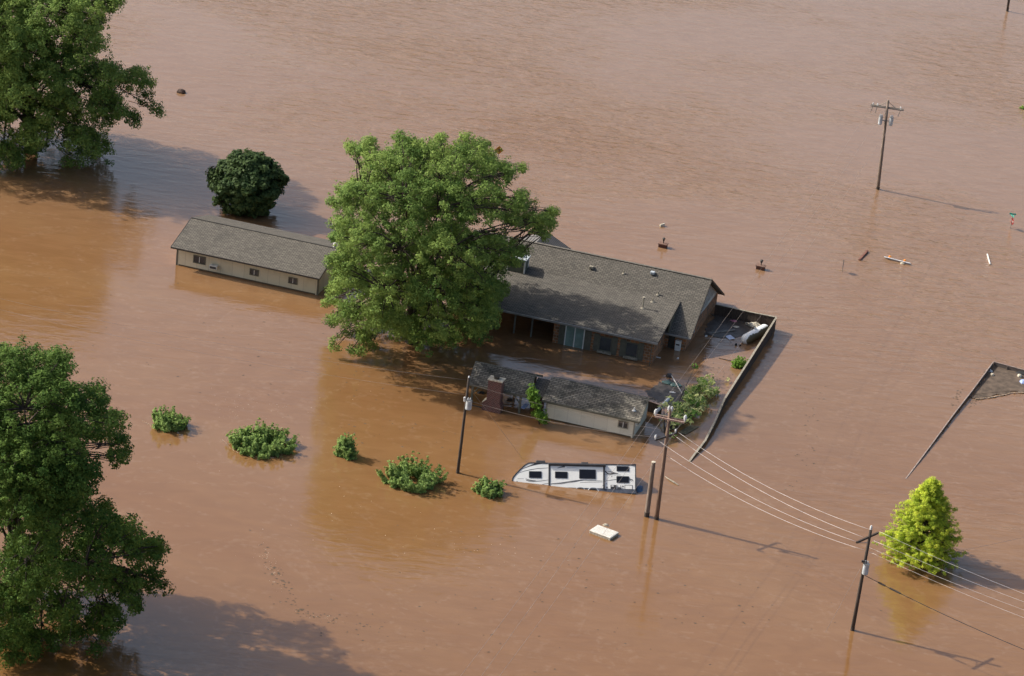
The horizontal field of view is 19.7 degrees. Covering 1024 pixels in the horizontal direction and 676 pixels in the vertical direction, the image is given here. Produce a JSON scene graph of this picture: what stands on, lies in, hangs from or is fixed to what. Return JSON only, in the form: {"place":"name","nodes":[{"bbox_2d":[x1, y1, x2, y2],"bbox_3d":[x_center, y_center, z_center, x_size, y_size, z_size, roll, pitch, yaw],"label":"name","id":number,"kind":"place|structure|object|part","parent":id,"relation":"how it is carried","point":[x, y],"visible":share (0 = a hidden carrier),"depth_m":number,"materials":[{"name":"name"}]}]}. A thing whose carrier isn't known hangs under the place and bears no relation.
{"place":"outdoors","nodes":[
{"label":"outdoors","id":0,"kind":"place"},
{"bbox_2d":[0,0,1023,675],"bbox_3d":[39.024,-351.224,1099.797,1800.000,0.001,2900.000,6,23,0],"label":"flood water","id":1,"kind":"structure","parent":0,"point":[724,140],"depth_m":274.17,"materials":[{"name":"brown liquid"}]},
{"bbox_2d":[0,0,165,173],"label":"flooded tree","id":2,"kind":"object","parent":1,"relation":"in","point":[24,38],"visible":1,"depth_m":300.99,"materials":[{"name":"green plant"}]},
{"bbox_2d":[0,333,175,670],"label":"foreground tree","id":3,"kind":"object","parent":1,"relation":"in","point":[47,474],"visible":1,"depth_m":206.84,"materials":[{"name":"green plant"}]},
{"bbox_2d":[151,405,190,432],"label":"shrub","id":4,"kind":"object","parent":1,"relation":"in","point":[166,421],"visible":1,"depth_m":250.99,"materials":[{"name":"green plant"}]},
{"bbox_2d":[177,89,185,93],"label":"brick stump","id":5,"kind":"object","parent":1,"relation":"in","point":[181,91],"visible":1,"depth_m":330.92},
{"bbox_2d":[205,148,289,218],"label":"round tree","id":6,"kind":"object","parent":1,"relation":"in","point":[248,183],"visible":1,"depth_m":296.38,"materials":[{"name":"green plant"}]},
{"bbox_2d":[171,215,347,295],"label":"outbuilding","id":7,"kind":"structure","parent":1,"relation":"on","point":[252,252],"depth_m":283.46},
{"bbox_2d":[193,255,205,264],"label":"window","id":8,"kind":"structure","parent":7,"relation":"in","point":[197,259],"depth_m":283.91,"materials":[{"name":"black glass"}]},
{"bbox_2d":[249,268,258,275],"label":"window","id":9,"kind":"structure","parent":7,"relation":"in","point":[254,272],"depth_m":282.66,"materials":[{"name":"black glass"}]},
{"bbox_2d":[288,277,297,284],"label":"window","id":10,"kind":"structure","parent":7,"relation":"in","point":[291,280],"depth_m":281.70,"materials":[{"name":"black glass"}]},
{"bbox_2d":[225,417,299,459],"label":"shrub","id":11,"kind":"object","parent":1,"relation":"in","point":[246,441],"visible":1,"depth_m":249.22,"materials":[{"name":"green plant"}]},
{"bbox_2d":[332,433,358,459],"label":"shrub","id":12,"kind":"object","parent":1,"relation":"in","point":[345,448],"visible":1,"depth_m":249.38,"materials":[{"name":"green plant"}]},
{"bbox_2d":[376,451,448,492],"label":"shrub","id":13,"kind":"object","parent":1,"relation":"in","point":[427,478],"visible":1,"depth_m":245.99,"materials":[{"name":"green plant"}]},
{"bbox_2d":[320,129,561,357],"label":"shade tree","id":14,"kind":"object","parent":1,"relation":"in","point":[429,286],"visible":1,"depth_m":262.03,"materials":[{"name":"green plant"}]},
{"bbox_2d":[456,376,471,473],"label":"utility pole","id":15,"kind":"object","parent":1,"relation":"in","point":[468,403],"visible":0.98,"depth_m":247.15,"materials":[{"name":"brown wood"}]},
{"bbox_2d":[474,402,648,436],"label":"power line","id":16,"kind":"object","parent":15,"relation":"attached to","point":[560,423],"visible":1,"depth_m":243.96,"materials":[{"name":"black metal"}]},
{"bbox_2d":[471,384,661,429],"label":"power line","id":17,"kind":"object","parent":15,"relation":"attached to","point":[565,410],"visible":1,"depth_m":243.88,"materials":[{"name":"black metal"}]},
{"bbox_2d":[471,476,506,499],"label":"shrub","id":18,"kind":"object","parent":1,"relation":"in","point":[485,488],"visible":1,"depth_m":245.92,"materials":[{"name":"green plant"}]},
{"bbox_2d":[495,146,503,156],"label":"warning sign","id":19,"kind":"object","parent":1,"relation":"in","point":[498,149],"visible":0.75,"depth_m":320.82,"materials":[{"name":"metal"}]},
{"bbox_2d":[22,19,981,671],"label":"drifting litter","id":20,"kind":"object","parent":1,"relation":"on","point":[478,549],"visible":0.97,"depth_m":237.14,"materials":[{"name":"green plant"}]},
{"bbox_2d":[469,361,549,413],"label":"pavilion","id":21,"kind":"structure","parent":1,"relation":"in","point":[492,378],"depth_m":261.87,"materials":[{"name":"grey"}]},
{"bbox_2d":[512,460,635,494],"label":"travel trailer","id":22,"kind":"object","parent":1,"relation":"on","point":[586,475],"visible":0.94,"depth_m":249.15,"materials":[{"name":"white metal"}]},
{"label":"window","id":23,"kind":"part","parent":22,"relation":"part of","materials":[{"name":"black glass"}]},
{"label":"window","id":24,"kind":"part","parent":22,"relation":"part of","materials":[{"name":"black glass"}]},
{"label":"window","id":25,"kind":"part","parent":22,"relation":"part of","materials":[{"name":"black glass"}]},
{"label":"window","id":26,"kind":"part","parent":22,"relation":"part of","materials":[{"name":"black glass"}]},
{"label":"window","id":27,"kind":"part","parent":22,"relation":"part of","materials":[{"name":"black glass"}]},
{"bbox_2d":[461,229,724,365],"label":"brick house","id":28,"kind":"structure","parent":1,"relation":"in","point":[634,311],"depth_m":279.49,"materials":[{"name":"weathered shingle"},{"name":"red-brown brick"},{"name":"window glass"}]},
{"bbox_2d":[564,326,584,348],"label":"sliding door","id":29,"kind":"structure","parent":28,"relation":"in","point":[574,337],"depth_m":275.98,"materials":[{"name":"white paint"}]},
{"bbox_2d":[598,336,612,352],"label":"window","id":30,"kind":"structure","parent":28,"relation":"in","point":[605,343],"depth_m":275.37,"materials":[{"name":"black glass"}]},
{"bbox_2d":[624,341,638,357],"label":"window","id":31,"kind":"structure","parent":28,"relation":"in","point":[631,349],"depth_m":274.77,"materials":[{"name":"black glass"}]},
{"bbox_2d":[668,336,674,348],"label":"back door","id":32,"kind":"structure","parent":28,"relation":"in","point":[671,340],"depth_m":278.35,"materials":[{"name":"black"}]},
{"bbox_2d":[541,377,654,437],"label":"shed","id":33,"kind":"structure","parent":1,"relation":"in","point":[561,396],"depth_m":259.96,"materials":[{"name":"grey"}]},
{"bbox_2d":[525,383,549,423],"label":"climbing vine","id":34,"kind":"object","parent":33,"relation":"attached to","point":[537,413],"visible":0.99,"depth_m":259.07,"materials":[{"name":"green plant"}]},
{"bbox_2d":[617,420,628,428],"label":"window","id":35,"kind":"structure","parent":33,"relation":"in","point":[623,425],"depth_m":259.00,"materials":[{"name":"black glass"}]},
{"bbox_2d":[589,525,618,540],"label":"mattress","id":36,"kind":"object","parent":1,"relation":"on","point":[608,534],"visible":0.98,"depth_m":241.30,"materials":[{"name":"white fabric"}]},
{"bbox_2d":[636,485,642,492],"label":"tarp","id":37,"kind":"object","parent":1,"relation":"on","point":[639,489],"visible":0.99,"depth_m":249.66,"materials":[{"name":"blue plastic"}]},
{"bbox_2d":[644,461,655,516],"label":"pole stub","id":38,"kind":"object","parent":1,"relation":"in","point":[649,494],"visible":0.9,"depth_m":244.25,"materials":[{"name":"grey wood"}]},
{"bbox_2d":[647,400,661,414],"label":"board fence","id":39,"kind":"object","parent":1,"relation":"in","point":[652,406],"visible":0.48,"depth_m":264.29,"materials":[{"name":"brown wood"}]},
{"bbox_2d":[657,398,669,412],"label":"metal duct","id":40,"kind":"object","parent":39,"relation":"on","point":[660,408],"visible":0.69,"depth_m":263.86,"materials":[{"name":"silver metal"}]},
{"bbox_2d":[658,238,668,248],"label":"lamp pillar","id":41,"kind":"structure","parent":1,"relation":"in","point":[663,244],"depth_m":302.17,"materials":[{"name":"red brick"}]},
{"bbox_2d":[645,379,687,405],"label":"debris mat","id":42,"kind":"object","parent":1,"relation":"on","point":[659,393],"visible":0.66,"depth_m":268.82,"materials":[{"name":"grey"}]},
{"bbox_2d":[662,380,672,384],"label":"tarp","id":43,"kind":"object","parent":1,"relation":"on","point":[667,382],"visible":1,"depth_m":270.69,"materials":[{"name":"teal plastic"}]},
{"bbox_2d":[654,406,686,519],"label":"utility pole","id":44,"kind":"object","parent":1,"relation":"in","point":[668,418],"visible":0.98,"depth_m":242.27,"materials":[{"name":"brown wood"}]},
{"bbox_2d":[462,414,653,673],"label":"power line","id":45,"kind":"object","parent":44,"relation":"attached to","point":[558,545],"visible":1,"depth_m":219.60,"materials":[{"name":"grey metal"}]},
{"bbox_2d":[482,406,670,674],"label":"power line","id":46,"kind":"object","parent":44,"relation":"attached to","point":[572,548],"visible":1,"depth_m":218.31,"materials":[{"name":"grey metal"}]},
{"bbox_2d":[500,418,684,674],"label":"power line","id":47,"kind":"object","parent":44,"relation":"attached to","point":[590,551],"visible":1,"depth_m":218.95,"materials":[{"name":"grey metal"}]},
{"bbox_2d":[674,435,861,536],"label":"power line","id":48,"kind":"object","parent":44,"relation":"attached to","point":[769,495],"visible":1,"depth_m":234.34,"materials":[{"name":"metal"}]},
{"bbox_2d":[677,462,862,549],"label":"power line","id":49,"kind":"object","parent":44,"relation":"attached to","point":[762,510],"visible":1,"depth_m":235.79,"materials":[{"name":"metal"}]},
{"bbox_2d":[687,110,900,414],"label":"power line","id":50,"kind":"object","parent":44,"relation":"attached to","point":[784,282],"visible":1,"depth_m":270.90,"materials":[{"name":"black metal"}]},
{"bbox_2d":[670,383,681,386],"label":"tarp","id":51,"kind":"object","parent":1,"relation":"on","point":[673,384],"visible":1,"depth_m":270.37,"materials":[{"name":"teal plastic"}]},
{"bbox_2d":[657,363,729,437],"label":"fallen tree","id":52,"kind":"object","parent":1,"relation":"in","point":[681,410],"visible":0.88,"depth_m":265.14,"materials":[{"name":"green plant"}]},
{"bbox_2d":[708,329,735,333],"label":"timber","id":53,"kind":"object","parent":1,"relation":"on","point":[729,330],"visible":1,"depth_m":283.29,"materials":[{"name":"grey wood"}]},
{"bbox_2d":[704,314,753,338],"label":"debris mat","id":54,"kind":"object","parent":1,"relation":"on","point":[715,324],"visible":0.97,"depth_m":284.55,"materials":[{"name":"grey"}]},
{"bbox_2d":[689,304,776,460],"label":"board fence","id":55,"kind":"object","parent":1,"relation":"on","point":[745,315],"visible":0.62,"depth_m":282.23,"materials":[{"name":"brown wood"}]},
{"bbox_2d":[731,355,747,368],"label":"shrub","id":56,"kind":"object","parent":1,"relation":"in","point":[739,363],"visible":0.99,"depth_m":275.73,"materials":[{"name":"green plant"}]},
{"bbox_2d":[745,322,760,327],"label":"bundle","id":57,"kind":"object","parent":1,"relation":"on","point":[755,324],"visible":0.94,"depth_m":285.23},
{"bbox_2d":[741,324,768,343],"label":"propane tank","id":58,"kind":"object","parent":1,"relation":"on","point":[758,332],"visible":0.96,"depth_m":281.95,"materials":[{"name":"metal"}]},
{"bbox_2d":[756,259,765,270],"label":"lamp pillar","id":59,"kind":"structure","parent":1,"relation":"in","point":[760,266],"depth_m":299.31,"materials":[{"name":"red brick"}]},
{"bbox_2d":[858,250,867,259],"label":"floating board","id":60,"kind":"object","parent":1,"relation":"on","point":[863,254],"visible":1,"depth_m":305.91,"materials":[{"name":"brown wood"}]},
{"bbox_2d":[850,525,878,630],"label":"utility pole","id":61,"kind":"object","parent":1,"relation":"in","point":[865,568],"visible":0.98,"depth_m":228.16,"materials":[{"name":"brown wood"}]},
{"bbox_2d":[659,441,853,540],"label":"power line","id":62,"kind":"object","parent":61,"relation":"attached to","point":[748,495],"visible":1,"depth_m":234.48,"materials":[{"name":"metal"}]},
{"bbox_2d":[678,432,866,528],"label":"power line","id":63,"kind":"object","parent":61,"relation":"attached to","point":[769,487],"visible":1,"depth_m":235.06,"materials":[{"name":"metal"}]},
{"bbox_2d":[864,575,1023,649],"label":"service cable","id":64,"kind":"object","parent":61,"relation":"attached to","point":[882,584],"visible":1,"depth_m":225.96,"materials":[{"name":"black rubber"}]},
{"bbox_2d":[869,547,1022,609],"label":"power line","id":65,"kind":"object","parent":61,"relation":"attached to","point":[942,578],"visible":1,"depth_m":224.48,"materials":[{"name":"metal"}]},
{"bbox_2d":[868,551,1023,617],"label":"power line","id":66,"kind":"object","parent":61,"relation":"attached to","point":[949,587],"visible":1,"depth_m":224.53,"materials":[{"name":"metal"}]},
{"bbox_2d":[880,543,1023,601],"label":"power line","id":67,"kind":"object","parent":61,"relation":"attached to","point":[950,573],"visible":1,"depth_m":223.96,"materials":[{"name":"metal"}]},
{"bbox_2d":[883,533,1023,593],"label":"power line","id":68,"kind":"object","parent":61,"relation":"attached to","point":[954,565],"visible":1,"depth_m":225.09,"materials":[{"name":"metal"}]},
{"bbox_2d":[870,100,903,189],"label":"utility pole","id":69,"kind":"object","parent":1,"relation":"in","point":[890,121],"visible":0.99,"depth_m":322.01,"materials":[{"name":"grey wood"}]},
{"bbox_2d":[659,105,871,406],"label":"power line","id":70,"kind":"object","parent":69,"relation":"attached to","point":[763,265],"visible":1,"depth_m":274.74,"materials":[{"name":"black metal"}]},
{"bbox_2d":[673,108,885,402],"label":"power line","id":71,"kind":"object","parent":69,"relation":"attached to","point":[778,263],"visible":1,"depth_m":275.50,"materials":[{"name":"black metal"}]},
{"bbox_2d":[884,256,910,263],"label":"barricade","id":72,"kind":"object","parent":1,"relation":"on","point":[889,257],"visible":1,"depth_m":305.38,"materials":[{"name":"white plastic"}]},
{"bbox_2d":[871,476,966,575],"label":"conical tree","id":73,"kind":"object","parent":1,"relation":"in","point":[929,507],"visible":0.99,"depth_m":240.54,"materials":[{"name":"green plant"}]},
{"bbox_2d":[905,362,993,478],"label":"board fence","id":74,"kind":"object","parent":1,"relation":"in","point":[970,393],"visible":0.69,"depth_m":271.72,"materials":[{"name":"grey wood"}]},
{"bbox_2d":[970,365,1023,399],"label":"debris mat","id":75,"kind":"object","parent":1,"relation":"on","point":[1002,381],"visible":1,"depth_m":278.52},
{"bbox_2d":[975,392,1023,398],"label":"foam line","id":76,"kind":"object","parent":1,"relation":"on","point":[999,395],"visible":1,"depth_m":275.91,"materials":[{"name":"beige"}]},
{"bbox_2d":[993,361,1023,371],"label":"board fence","id":77,"kind":"object","parent":1,"relation":"in","point":[1008,367],"visible":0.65,"depth_m":281.90,"materials":[{"name":"grey wood"}]},
{"bbox_2d":[1010,213,1015,228],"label":"stop sign","id":78,"kind":"object","parent":1,"relation":"in","point":[1012,219],"visible":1,"depth_m":317.55,"materials":[{"name":"metal"}]},
{"bbox_2d":[679,425,697,434],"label":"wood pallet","id":79,"kind":"object","parent":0,"point":[688,429],"visible":0.99,"depth_m":261.87,"materials":[{"name":"grey wood"}]}
]}

